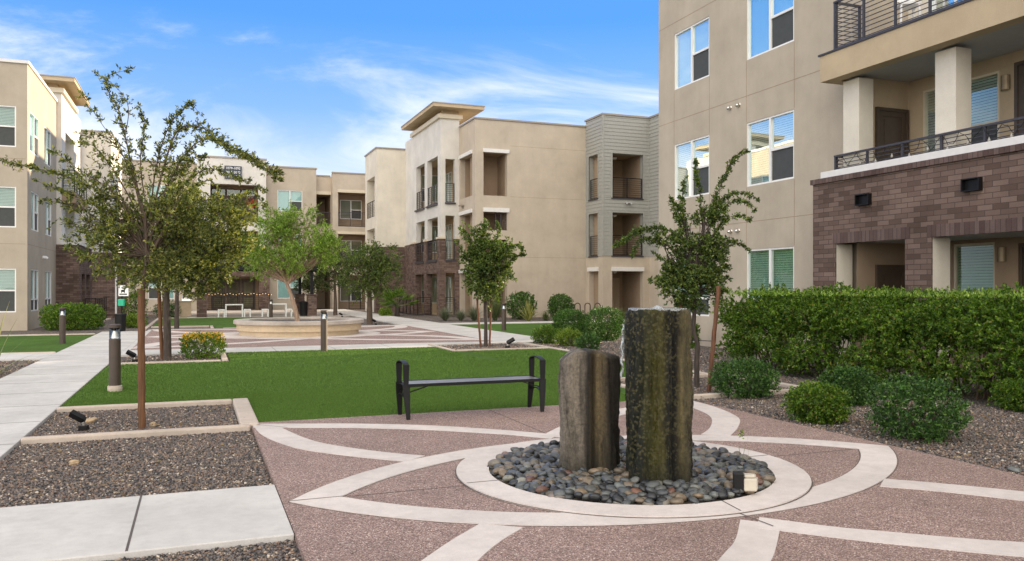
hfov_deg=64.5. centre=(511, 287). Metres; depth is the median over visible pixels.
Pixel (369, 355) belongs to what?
grass
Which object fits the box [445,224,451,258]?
window
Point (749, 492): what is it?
pebble
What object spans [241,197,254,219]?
door
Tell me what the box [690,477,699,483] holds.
pebble
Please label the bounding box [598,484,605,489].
pebble
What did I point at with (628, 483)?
pebble
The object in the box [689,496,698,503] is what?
pebble
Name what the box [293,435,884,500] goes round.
paving band
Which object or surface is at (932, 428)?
shrub
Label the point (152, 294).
window
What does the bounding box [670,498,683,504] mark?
pebble
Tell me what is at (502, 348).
kerb
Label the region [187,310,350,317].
patio
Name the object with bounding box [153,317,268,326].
lawn
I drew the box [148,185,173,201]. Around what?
window
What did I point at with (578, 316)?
shrub
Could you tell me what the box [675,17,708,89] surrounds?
window
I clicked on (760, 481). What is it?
pebble
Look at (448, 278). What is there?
window
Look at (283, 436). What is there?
paving band
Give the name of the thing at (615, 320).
shrub
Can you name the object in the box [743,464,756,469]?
pebble
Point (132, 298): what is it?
shrub
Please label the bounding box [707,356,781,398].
shrub
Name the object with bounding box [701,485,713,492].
pebble
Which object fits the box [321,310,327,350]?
bollard light
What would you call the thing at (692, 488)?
pebble
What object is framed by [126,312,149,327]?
shrub
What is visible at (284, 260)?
mesquite tree
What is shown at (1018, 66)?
door
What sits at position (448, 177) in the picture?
window
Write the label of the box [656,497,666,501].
pebble
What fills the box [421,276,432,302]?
window
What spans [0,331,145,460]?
path
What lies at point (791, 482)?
fountain kerb ring
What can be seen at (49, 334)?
kerb
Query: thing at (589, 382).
standing stone
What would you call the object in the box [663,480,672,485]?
pebble
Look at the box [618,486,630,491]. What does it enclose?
pebble
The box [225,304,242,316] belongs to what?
patio table
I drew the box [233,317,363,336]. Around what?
round planter
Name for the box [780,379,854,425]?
shrub
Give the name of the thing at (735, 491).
pebble
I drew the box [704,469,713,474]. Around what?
pebble
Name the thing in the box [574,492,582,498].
pebble
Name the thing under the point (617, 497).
pebble
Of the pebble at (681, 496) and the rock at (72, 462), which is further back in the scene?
the rock at (72, 462)
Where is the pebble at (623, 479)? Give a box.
[620,477,629,481]
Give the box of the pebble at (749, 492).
[744,491,754,494]
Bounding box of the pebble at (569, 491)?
[565,489,573,494]
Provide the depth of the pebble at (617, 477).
6.56 m
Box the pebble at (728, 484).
[724,480,732,488]
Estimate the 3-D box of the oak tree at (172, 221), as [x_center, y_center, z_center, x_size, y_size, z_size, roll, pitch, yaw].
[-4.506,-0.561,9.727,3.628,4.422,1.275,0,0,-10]
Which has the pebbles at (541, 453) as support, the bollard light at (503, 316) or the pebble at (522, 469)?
the pebble at (522, 469)
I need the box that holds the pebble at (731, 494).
[727,492,734,497]
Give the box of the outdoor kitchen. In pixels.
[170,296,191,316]
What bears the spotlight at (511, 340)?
on the gravel at (611, 347)
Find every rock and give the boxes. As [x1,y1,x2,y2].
[69,460,78,464]
[85,417,96,423]
[149,422,156,426]
[1007,466,1021,472]
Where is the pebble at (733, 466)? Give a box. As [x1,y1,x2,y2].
[727,465,738,468]
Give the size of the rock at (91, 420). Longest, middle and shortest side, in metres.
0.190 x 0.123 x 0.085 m
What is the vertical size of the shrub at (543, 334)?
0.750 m
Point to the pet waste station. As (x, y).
(120, 318)
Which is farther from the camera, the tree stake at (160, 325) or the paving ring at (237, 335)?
the paving ring at (237, 335)
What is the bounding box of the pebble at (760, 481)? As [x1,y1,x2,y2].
[758,479,763,484]
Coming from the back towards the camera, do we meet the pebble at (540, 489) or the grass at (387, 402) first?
the grass at (387, 402)
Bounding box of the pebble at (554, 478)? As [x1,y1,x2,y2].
[545,477,557,480]
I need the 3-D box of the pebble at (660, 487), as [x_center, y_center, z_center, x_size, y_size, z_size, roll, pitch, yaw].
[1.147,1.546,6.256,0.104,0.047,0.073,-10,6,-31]
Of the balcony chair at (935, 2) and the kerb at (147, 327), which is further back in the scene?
the kerb at (147, 327)
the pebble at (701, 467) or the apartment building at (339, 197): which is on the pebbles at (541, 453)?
the pebble at (701, 467)
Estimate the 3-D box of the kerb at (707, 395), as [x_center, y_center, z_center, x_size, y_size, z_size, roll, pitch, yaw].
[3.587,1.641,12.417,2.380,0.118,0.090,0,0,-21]
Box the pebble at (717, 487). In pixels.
[713,486,725,490]
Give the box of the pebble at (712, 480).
[706,478,717,481]
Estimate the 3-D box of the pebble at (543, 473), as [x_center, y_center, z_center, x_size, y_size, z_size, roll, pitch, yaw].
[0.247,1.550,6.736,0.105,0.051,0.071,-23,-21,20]
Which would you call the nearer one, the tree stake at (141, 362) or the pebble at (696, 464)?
the pebble at (696, 464)
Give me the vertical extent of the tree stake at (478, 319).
1.378 m
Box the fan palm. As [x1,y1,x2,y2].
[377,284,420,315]
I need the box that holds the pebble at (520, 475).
[517,473,525,477]
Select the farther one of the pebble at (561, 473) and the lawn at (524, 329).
the lawn at (524, 329)
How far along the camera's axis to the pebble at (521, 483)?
6.47 m
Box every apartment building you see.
[0,58,128,330]
[57,155,364,310]
[364,101,585,317]
[584,113,658,317]
[659,0,1023,375]
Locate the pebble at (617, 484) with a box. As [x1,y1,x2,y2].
[614,482,624,488]
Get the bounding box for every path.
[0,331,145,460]
[0,353,54,361]
[0,485,293,560]
[317,309,450,324]
[445,320,624,324]
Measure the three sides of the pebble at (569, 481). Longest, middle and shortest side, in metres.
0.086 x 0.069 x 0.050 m
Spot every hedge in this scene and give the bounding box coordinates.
[37,301,106,330]
[705,281,1023,410]
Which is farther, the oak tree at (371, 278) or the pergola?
the pergola
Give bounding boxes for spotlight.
[68,409,88,430]
[125,350,137,361]
[505,337,514,347]
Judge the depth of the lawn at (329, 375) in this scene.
14.53 m
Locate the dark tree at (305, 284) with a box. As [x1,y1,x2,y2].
[291,270,328,297]
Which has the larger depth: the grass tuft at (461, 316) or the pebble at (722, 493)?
the grass tuft at (461, 316)
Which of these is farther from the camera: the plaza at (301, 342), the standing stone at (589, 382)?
the plaza at (301, 342)
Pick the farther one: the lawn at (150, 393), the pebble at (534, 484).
the lawn at (150, 393)
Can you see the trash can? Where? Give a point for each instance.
(303, 305)
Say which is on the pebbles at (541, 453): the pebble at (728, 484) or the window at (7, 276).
the pebble at (728, 484)
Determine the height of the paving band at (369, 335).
0.026 m
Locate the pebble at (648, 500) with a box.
[644,498,654,503]
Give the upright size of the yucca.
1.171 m
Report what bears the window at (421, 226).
in the apartment building at (435, 181)
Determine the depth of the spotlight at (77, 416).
9.32 m
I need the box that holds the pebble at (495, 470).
[493,467,501,473]
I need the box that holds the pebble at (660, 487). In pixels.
[655,485,666,490]
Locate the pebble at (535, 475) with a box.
[524,472,537,478]
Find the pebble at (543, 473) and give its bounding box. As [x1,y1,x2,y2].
[538,471,546,476]
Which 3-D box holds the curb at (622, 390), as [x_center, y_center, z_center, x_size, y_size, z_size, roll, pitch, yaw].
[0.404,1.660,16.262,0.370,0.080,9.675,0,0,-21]
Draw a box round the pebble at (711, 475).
[704,473,718,479]
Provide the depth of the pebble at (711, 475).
6.62 m
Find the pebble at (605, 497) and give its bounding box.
[600,494,610,501]
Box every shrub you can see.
[120,289,150,319]
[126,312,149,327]
[151,300,181,317]
[178,331,227,358]
[245,197,259,210]
[378,308,392,315]
[505,291,537,318]
[529,323,559,343]
[546,293,574,318]
[550,308,586,334]
[553,325,580,346]
[573,332,604,349]
[584,305,624,340]
[690,323,700,348]
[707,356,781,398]
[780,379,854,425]
[815,364,879,406]
[863,371,973,443]
[986,374,1023,412]
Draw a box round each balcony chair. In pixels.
[893,0,921,24]
[934,0,956,10]
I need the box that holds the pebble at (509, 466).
[503,464,514,468]
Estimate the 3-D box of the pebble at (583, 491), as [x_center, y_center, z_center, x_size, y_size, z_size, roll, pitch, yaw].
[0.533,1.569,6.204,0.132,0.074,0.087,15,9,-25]
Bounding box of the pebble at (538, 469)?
[534,468,543,471]
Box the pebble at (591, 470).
[588,468,600,473]
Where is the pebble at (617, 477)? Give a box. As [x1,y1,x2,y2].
[614,475,621,481]
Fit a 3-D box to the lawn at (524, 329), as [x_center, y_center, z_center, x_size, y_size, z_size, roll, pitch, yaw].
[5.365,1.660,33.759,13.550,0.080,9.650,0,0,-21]
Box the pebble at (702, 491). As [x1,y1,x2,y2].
[697,488,708,494]
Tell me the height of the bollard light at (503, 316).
1.050 m
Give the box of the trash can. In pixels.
[299,301,307,315]
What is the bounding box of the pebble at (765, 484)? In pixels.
[762,480,770,487]
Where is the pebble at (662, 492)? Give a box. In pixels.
[657,489,668,495]
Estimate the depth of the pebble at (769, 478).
6.62 m
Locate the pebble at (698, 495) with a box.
[692,493,703,498]
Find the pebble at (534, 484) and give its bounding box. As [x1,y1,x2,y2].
[530,482,540,487]
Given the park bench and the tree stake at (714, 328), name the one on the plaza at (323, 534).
the park bench
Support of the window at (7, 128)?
in the apartment building at (40, 268)
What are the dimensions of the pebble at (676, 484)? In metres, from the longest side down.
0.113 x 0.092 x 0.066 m
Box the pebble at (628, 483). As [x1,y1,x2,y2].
[623,481,634,486]
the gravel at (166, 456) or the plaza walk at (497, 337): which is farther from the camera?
the plaza walk at (497, 337)
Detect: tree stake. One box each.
[137,288,145,428]
[157,285,162,359]
[162,285,163,335]
[476,298,481,346]
[488,298,491,346]
[707,286,720,391]
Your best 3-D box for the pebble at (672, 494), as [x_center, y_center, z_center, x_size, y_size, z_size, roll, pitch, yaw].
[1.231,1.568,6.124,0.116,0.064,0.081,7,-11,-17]
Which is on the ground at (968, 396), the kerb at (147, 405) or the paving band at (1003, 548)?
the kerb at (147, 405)
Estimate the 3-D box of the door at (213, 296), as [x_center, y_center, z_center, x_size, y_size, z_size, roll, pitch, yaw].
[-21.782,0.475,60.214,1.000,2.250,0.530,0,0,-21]
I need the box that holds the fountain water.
[620,305,686,376]
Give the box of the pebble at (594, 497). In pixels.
[588,493,600,501]
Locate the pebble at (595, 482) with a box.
[591,479,601,484]
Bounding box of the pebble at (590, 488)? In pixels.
[584,485,596,492]
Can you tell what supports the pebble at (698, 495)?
on the pebbles at (541, 453)
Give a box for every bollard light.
[59,307,65,343]
[107,324,122,391]
[269,299,272,317]
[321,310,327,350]
[502,303,505,330]
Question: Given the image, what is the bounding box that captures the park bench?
[396,356,545,419]
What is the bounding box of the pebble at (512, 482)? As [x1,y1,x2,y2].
[508,479,517,486]
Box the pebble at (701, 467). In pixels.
[697,464,706,469]
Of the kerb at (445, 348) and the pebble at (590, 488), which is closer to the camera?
the pebble at (590, 488)
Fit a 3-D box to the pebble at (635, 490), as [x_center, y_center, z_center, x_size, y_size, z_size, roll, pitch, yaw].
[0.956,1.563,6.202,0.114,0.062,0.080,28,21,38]
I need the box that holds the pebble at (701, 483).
[696,482,707,486]
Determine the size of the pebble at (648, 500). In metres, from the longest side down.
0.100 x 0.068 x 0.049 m
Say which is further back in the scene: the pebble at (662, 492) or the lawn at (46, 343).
the lawn at (46, 343)
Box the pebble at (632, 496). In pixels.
[627,493,639,503]
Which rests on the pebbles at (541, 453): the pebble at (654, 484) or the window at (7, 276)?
the pebble at (654, 484)
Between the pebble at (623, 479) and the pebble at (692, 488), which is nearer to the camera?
the pebble at (692, 488)
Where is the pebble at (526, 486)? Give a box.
[523,483,529,489]
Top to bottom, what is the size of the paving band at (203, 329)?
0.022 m
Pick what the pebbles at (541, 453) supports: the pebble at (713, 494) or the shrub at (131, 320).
the pebble at (713, 494)
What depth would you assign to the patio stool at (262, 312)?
45.08 m
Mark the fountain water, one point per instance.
(657, 307)
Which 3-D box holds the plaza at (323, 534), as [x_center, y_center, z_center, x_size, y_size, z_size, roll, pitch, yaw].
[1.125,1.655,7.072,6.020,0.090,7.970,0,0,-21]
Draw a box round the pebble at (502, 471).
[499,468,507,476]
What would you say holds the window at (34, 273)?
in the apartment building at (40, 268)
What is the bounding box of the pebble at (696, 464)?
[694,461,704,466]
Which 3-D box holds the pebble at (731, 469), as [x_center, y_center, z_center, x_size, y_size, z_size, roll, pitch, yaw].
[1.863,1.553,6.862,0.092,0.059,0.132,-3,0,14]
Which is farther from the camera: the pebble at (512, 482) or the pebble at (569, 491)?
the pebble at (512, 482)
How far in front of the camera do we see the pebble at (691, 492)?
6.14 m
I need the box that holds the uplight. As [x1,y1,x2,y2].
[733,471,757,491]
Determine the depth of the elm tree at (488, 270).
22.45 m
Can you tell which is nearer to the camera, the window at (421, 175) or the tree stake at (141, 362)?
the tree stake at (141, 362)
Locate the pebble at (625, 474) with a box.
[620,471,628,477]
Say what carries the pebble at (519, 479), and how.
on the pebbles at (541, 453)
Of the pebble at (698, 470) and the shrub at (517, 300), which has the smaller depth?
the pebble at (698, 470)
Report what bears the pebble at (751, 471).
on the fountain bed
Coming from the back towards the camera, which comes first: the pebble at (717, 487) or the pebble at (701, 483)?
the pebble at (701, 483)
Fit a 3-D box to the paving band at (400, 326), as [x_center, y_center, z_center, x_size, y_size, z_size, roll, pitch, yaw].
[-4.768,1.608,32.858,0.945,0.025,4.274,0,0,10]
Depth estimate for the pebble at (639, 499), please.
5.98 m
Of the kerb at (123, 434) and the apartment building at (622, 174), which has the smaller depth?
the kerb at (123, 434)
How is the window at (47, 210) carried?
in the apartment building at (40, 268)
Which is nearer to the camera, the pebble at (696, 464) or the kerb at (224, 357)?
the pebble at (696, 464)
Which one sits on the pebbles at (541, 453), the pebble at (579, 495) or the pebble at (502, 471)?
the pebble at (502, 471)
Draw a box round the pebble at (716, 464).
[710,462,722,467]
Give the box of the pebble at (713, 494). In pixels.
[709,491,717,497]
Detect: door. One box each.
[211,279,225,309]
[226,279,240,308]
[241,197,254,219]
[241,279,254,308]
[612,278,618,314]
[875,107,908,160]
[875,265,904,344]
[1014,60,1023,135]
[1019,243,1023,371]
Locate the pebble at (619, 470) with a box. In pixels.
[613,467,625,473]
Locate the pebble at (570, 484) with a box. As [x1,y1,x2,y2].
[567,482,576,487]
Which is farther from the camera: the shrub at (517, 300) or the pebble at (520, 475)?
the shrub at (517, 300)
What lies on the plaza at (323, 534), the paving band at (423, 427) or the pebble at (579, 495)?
the paving band at (423, 427)
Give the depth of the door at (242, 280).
60.68 m
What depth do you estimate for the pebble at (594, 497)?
6.04 m
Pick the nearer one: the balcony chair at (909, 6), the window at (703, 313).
the balcony chair at (909, 6)
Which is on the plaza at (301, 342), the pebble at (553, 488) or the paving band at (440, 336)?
the paving band at (440, 336)
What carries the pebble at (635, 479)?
on the fountain bed
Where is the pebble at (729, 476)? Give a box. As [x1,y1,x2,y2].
[726,473,732,480]
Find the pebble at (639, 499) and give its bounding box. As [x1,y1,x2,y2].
[635,497,644,502]
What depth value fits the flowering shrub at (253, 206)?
58.84 m
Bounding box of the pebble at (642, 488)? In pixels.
[639,485,646,492]
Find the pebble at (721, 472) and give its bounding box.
[716,469,725,477]
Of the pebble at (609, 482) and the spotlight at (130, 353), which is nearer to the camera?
the pebble at (609, 482)
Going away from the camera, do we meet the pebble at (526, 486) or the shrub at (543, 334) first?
the pebble at (526, 486)
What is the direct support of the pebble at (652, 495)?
on the fountain bed
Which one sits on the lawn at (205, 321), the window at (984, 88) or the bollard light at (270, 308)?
the bollard light at (270, 308)
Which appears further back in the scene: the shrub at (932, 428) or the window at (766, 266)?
the window at (766, 266)
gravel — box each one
[0,337,842,377]
[0,404,300,560]
[621,365,1023,474]
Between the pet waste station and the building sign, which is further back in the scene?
the building sign
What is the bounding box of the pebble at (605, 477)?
[601,474,614,481]
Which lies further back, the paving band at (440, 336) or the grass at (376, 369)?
the paving band at (440, 336)
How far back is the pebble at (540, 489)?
6.27 m
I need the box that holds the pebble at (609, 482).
[605,480,613,484]
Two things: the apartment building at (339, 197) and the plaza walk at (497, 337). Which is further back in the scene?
the apartment building at (339, 197)
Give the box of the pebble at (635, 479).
[630,476,639,483]
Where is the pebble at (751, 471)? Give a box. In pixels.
[745,470,759,473]
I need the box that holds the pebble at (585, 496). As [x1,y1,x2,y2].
[582,492,592,500]
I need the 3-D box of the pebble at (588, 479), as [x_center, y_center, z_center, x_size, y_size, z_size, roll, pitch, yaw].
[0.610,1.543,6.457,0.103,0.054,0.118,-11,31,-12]
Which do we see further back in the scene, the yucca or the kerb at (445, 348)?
the yucca
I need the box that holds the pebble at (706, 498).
[702,495,711,501]
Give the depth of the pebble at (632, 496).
6.04 m
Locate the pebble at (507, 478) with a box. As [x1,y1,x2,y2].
[503,475,513,481]
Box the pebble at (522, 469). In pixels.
[519,467,528,472]
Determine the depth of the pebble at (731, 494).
6.15 m
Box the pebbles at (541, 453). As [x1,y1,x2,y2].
[487,435,771,504]
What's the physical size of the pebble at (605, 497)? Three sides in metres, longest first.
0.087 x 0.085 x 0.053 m
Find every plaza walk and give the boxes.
[121,328,433,356]
[407,324,550,344]
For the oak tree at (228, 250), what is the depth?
18.45 m
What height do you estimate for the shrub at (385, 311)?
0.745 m
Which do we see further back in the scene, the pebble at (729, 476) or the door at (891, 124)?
the door at (891, 124)
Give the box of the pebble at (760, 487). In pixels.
[757,485,763,490]
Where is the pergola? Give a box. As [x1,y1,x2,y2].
[197,262,326,316]
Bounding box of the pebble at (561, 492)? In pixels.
[553,489,565,496]
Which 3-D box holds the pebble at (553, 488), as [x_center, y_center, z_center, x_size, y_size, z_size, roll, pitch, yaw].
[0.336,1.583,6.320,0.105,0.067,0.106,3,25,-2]
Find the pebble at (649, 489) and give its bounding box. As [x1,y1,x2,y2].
[646,487,656,493]
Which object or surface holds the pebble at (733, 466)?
on the pebbles at (541, 453)
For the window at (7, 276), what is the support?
in the apartment building at (40, 268)
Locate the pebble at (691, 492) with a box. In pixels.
[688,490,697,495]
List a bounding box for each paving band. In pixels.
[132,339,300,348]
[133,339,207,347]
[151,330,418,336]
[152,329,205,332]
[157,331,433,338]
[171,329,235,329]
[253,423,552,438]
[253,425,423,461]
[290,446,896,525]
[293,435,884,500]
[310,338,477,339]
[372,325,407,329]
[393,334,483,339]
[422,524,522,560]
[542,408,625,437]
[693,401,739,435]
[718,519,778,560]
[757,517,1023,556]
[880,479,1023,500]
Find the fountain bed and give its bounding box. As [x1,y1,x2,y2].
[489,469,772,504]
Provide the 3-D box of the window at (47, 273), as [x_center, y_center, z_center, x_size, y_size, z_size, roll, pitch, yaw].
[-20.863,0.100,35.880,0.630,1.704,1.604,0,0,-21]
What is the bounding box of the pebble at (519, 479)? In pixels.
[517,477,525,482]
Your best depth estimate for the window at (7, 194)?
31.37 m
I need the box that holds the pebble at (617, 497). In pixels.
[612,493,623,502]
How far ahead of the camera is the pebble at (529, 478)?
6.58 m
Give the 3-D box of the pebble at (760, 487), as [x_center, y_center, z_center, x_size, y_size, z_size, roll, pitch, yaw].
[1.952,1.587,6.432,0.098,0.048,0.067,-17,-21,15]
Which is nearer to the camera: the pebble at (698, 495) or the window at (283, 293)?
the pebble at (698, 495)
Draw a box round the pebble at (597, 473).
[593,471,602,475]
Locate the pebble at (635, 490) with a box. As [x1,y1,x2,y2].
[630,488,641,492]
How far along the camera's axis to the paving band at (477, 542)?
5.10 m
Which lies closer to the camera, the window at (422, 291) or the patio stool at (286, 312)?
the patio stool at (286, 312)
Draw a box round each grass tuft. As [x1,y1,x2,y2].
[0,301,69,371]
[436,306,454,319]
[452,308,467,320]
[462,305,483,320]
[483,298,504,320]
[540,310,551,320]
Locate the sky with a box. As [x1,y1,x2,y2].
[0,0,658,176]
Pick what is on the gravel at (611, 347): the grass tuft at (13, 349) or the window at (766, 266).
the grass tuft at (13, 349)
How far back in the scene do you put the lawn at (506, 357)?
19.48 m
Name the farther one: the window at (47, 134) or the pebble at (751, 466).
the window at (47, 134)
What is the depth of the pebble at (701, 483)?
6.39 m
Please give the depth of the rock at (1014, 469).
7.23 m
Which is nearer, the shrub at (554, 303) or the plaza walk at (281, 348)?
the plaza walk at (281, 348)
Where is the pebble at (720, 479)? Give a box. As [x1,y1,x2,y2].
[718,477,726,481]
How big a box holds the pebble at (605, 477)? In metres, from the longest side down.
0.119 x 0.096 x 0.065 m
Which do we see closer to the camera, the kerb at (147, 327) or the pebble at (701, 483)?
the pebble at (701, 483)
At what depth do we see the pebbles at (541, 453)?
7.31 m
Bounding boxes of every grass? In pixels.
[60,378,625,421]
[69,358,693,399]
[99,346,566,373]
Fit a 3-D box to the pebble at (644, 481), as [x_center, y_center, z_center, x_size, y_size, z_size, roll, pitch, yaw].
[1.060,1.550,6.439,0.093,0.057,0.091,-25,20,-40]
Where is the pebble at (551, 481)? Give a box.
[547,479,554,483]
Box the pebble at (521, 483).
[516,481,528,485]
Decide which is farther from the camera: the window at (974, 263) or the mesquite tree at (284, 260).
the mesquite tree at (284, 260)
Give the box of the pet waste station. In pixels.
[114,267,128,330]
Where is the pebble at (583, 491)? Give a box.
[574,488,587,494]
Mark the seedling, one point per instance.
(741, 435)
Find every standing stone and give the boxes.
[558,348,620,470]
[624,309,693,485]
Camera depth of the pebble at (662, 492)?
6.16 m
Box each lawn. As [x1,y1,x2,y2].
[0,335,93,352]
[63,361,245,406]
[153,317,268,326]
[214,326,235,327]
[227,347,624,421]
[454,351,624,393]
[457,322,624,335]
[468,349,625,376]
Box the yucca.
[515,299,539,320]
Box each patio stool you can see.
[261,309,268,316]
[285,309,291,316]
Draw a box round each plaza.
[131,325,488,349]
[252,401,1023,560]
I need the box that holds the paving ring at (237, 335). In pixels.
[222,330,379,338]
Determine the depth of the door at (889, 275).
17.57 m
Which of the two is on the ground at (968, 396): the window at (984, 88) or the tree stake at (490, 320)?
the tree stake at (490, 320)
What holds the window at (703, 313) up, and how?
in the apartment building at (797, 98)
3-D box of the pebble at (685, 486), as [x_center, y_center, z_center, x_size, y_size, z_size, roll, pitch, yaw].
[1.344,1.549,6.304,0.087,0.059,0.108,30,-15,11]
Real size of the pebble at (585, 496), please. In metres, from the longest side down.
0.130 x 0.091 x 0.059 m
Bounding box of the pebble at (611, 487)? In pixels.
[606,484,615,490]
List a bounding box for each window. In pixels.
[0,105,15,146]
[0,186,15,226]
[0,268,15,311]
[14,110,38,157]
[31,191,37,231]
[31,269,37,310]
[44,126,50,166]
[45,201,50,235]
[45,271,50,305]
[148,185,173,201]
[148,283,173,298]
[278,190,301,211]
[278,279,301,298]
[340,200,361,219]
[340,281,361,300]
[342,240,361,259]
[421,175,435,201]
[421,226,437,252]
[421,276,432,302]
[445,172,451,201]
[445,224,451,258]
[446,276,451,311]
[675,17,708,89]
[675,135,708,199]
[675,253,708,315]
[747,0,793,59]
[747,110,793,186]
[747,246,793,299]
[923,71,998,152]
[932,0,959,11]
[954,242,994,302]
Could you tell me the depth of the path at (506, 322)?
37.76 m
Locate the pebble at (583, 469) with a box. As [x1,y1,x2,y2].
[580,467,587,471]
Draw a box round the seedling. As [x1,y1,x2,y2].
[737,429,748,458]
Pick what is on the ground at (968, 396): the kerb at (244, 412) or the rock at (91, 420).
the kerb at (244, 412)
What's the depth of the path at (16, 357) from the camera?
19.04 m
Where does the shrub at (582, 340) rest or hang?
on the ground at (968, 396)
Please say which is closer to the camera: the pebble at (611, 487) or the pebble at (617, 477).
the pebble at (611, 487)
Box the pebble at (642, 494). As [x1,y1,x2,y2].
[638,492,646,496]
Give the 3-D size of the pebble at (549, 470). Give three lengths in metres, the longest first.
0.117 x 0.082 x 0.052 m
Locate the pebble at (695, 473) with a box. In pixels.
[692,470,698,477]
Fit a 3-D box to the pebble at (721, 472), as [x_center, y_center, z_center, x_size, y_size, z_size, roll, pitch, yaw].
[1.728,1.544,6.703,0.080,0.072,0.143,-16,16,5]
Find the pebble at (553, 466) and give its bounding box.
[549,464,557,467]
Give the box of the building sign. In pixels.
[221,165,241,178]
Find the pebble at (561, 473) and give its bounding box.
[555,470,567,477]
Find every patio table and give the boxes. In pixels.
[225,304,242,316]
[273,303,286,308]
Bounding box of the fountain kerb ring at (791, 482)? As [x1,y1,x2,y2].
[456,436,811,517]
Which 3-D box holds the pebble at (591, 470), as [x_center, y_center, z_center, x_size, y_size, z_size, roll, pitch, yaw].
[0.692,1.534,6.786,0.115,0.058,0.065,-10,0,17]
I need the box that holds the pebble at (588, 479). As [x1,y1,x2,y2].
[582,476,593,484]
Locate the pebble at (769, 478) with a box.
[761,474,775,482]
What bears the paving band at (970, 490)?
on the plaza at (323, 534)
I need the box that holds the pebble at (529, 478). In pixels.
[526,475,534,481]
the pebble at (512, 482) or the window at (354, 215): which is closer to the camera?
the pebble at (512, 482)
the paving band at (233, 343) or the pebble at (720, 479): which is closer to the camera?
the pebble at (720, 479)
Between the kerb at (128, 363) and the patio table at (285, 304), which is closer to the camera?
the kerb at (128, 363)
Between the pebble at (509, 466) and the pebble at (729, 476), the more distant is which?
the pebble at (509, 466)
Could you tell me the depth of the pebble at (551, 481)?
6.50 m
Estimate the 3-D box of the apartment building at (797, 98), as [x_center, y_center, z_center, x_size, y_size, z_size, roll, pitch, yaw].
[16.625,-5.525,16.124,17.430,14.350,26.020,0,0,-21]
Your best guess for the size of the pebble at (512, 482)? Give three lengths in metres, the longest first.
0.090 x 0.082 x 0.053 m
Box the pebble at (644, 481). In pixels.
[640,479,649,482]
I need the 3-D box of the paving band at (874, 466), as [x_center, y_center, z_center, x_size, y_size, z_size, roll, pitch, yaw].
[1.355,1.617,6.455,5.896,0.026,1.552,0,0,-21]
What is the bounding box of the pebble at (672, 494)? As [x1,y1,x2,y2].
[668,492,679,497]
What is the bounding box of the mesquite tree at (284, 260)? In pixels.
[224,199,349,320]
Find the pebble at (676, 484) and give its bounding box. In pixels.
[671,481,680,488]
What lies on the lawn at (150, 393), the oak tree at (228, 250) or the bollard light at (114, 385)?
the bollard light at (114, 385)
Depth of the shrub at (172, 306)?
45.16 m
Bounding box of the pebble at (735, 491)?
[731,488,740,494]
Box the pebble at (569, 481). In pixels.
[566,479,574,483]
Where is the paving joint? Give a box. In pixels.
[1,310,898,550]
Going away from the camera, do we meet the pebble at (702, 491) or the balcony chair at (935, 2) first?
the pebble at (702, 491)
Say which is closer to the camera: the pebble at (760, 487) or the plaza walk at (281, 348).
the pebble at (760, 487)
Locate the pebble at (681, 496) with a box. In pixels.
[675,493,686,500]
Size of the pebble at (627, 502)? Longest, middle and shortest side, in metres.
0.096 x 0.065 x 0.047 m
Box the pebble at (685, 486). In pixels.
[680,483,689,489]
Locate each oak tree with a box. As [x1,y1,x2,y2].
[0,64,284,298]
[115,176,267,359]
[173,267,200,328]
[313,244,351,314]
[335,236,404,323]
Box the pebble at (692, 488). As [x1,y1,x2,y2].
[687,487,697,492]
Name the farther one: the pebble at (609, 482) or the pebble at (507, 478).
the pebble at (507, 478)
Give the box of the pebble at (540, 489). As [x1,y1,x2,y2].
[535,485,548,492]
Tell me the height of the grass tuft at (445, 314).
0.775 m
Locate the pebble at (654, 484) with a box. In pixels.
[644,480,660,488]
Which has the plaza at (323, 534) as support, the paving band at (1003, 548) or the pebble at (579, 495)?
the paving band at (1003, 548)
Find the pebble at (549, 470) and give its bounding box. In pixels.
[545,468,552,476]
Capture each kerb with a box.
[0,333,94,335]
[1,352,55,353]
[21,424,249,444]
[56,399,231,412]
[121,360,220,364]
[145,318,157,330]
[151,325,208,327]
[220,352,227,361]
[232,398,259,428]
[428,344,455,351]
[456,347,548,350]
[517,341,705,373]
[620,373,707,380]
[693,389,789,398]
[728,374,798,388]
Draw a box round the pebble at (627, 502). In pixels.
[622,499,631,504]
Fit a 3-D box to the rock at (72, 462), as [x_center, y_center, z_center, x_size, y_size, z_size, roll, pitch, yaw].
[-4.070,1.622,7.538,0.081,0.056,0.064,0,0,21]
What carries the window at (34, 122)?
in the apartment building at (40, 268)
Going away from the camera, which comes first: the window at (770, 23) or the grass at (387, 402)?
the grass at (387, 402)
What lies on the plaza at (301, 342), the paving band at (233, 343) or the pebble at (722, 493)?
the paving band at (233, 343)
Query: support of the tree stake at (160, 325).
on the ground at (968, 396)
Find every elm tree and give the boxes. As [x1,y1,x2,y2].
[454,218,526,346]
[612,148,759,387]
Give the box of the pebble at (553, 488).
[549,485,560,490]
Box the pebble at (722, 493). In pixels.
[715,489,727,498]
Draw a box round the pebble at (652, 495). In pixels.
[646,492,656,499]
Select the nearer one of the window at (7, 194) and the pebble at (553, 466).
the pebble at (553, 466)
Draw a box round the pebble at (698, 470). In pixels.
[692,467,701,473]
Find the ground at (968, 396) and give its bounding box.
[0,308,1023,560]
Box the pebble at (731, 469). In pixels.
[728,468,736,472]

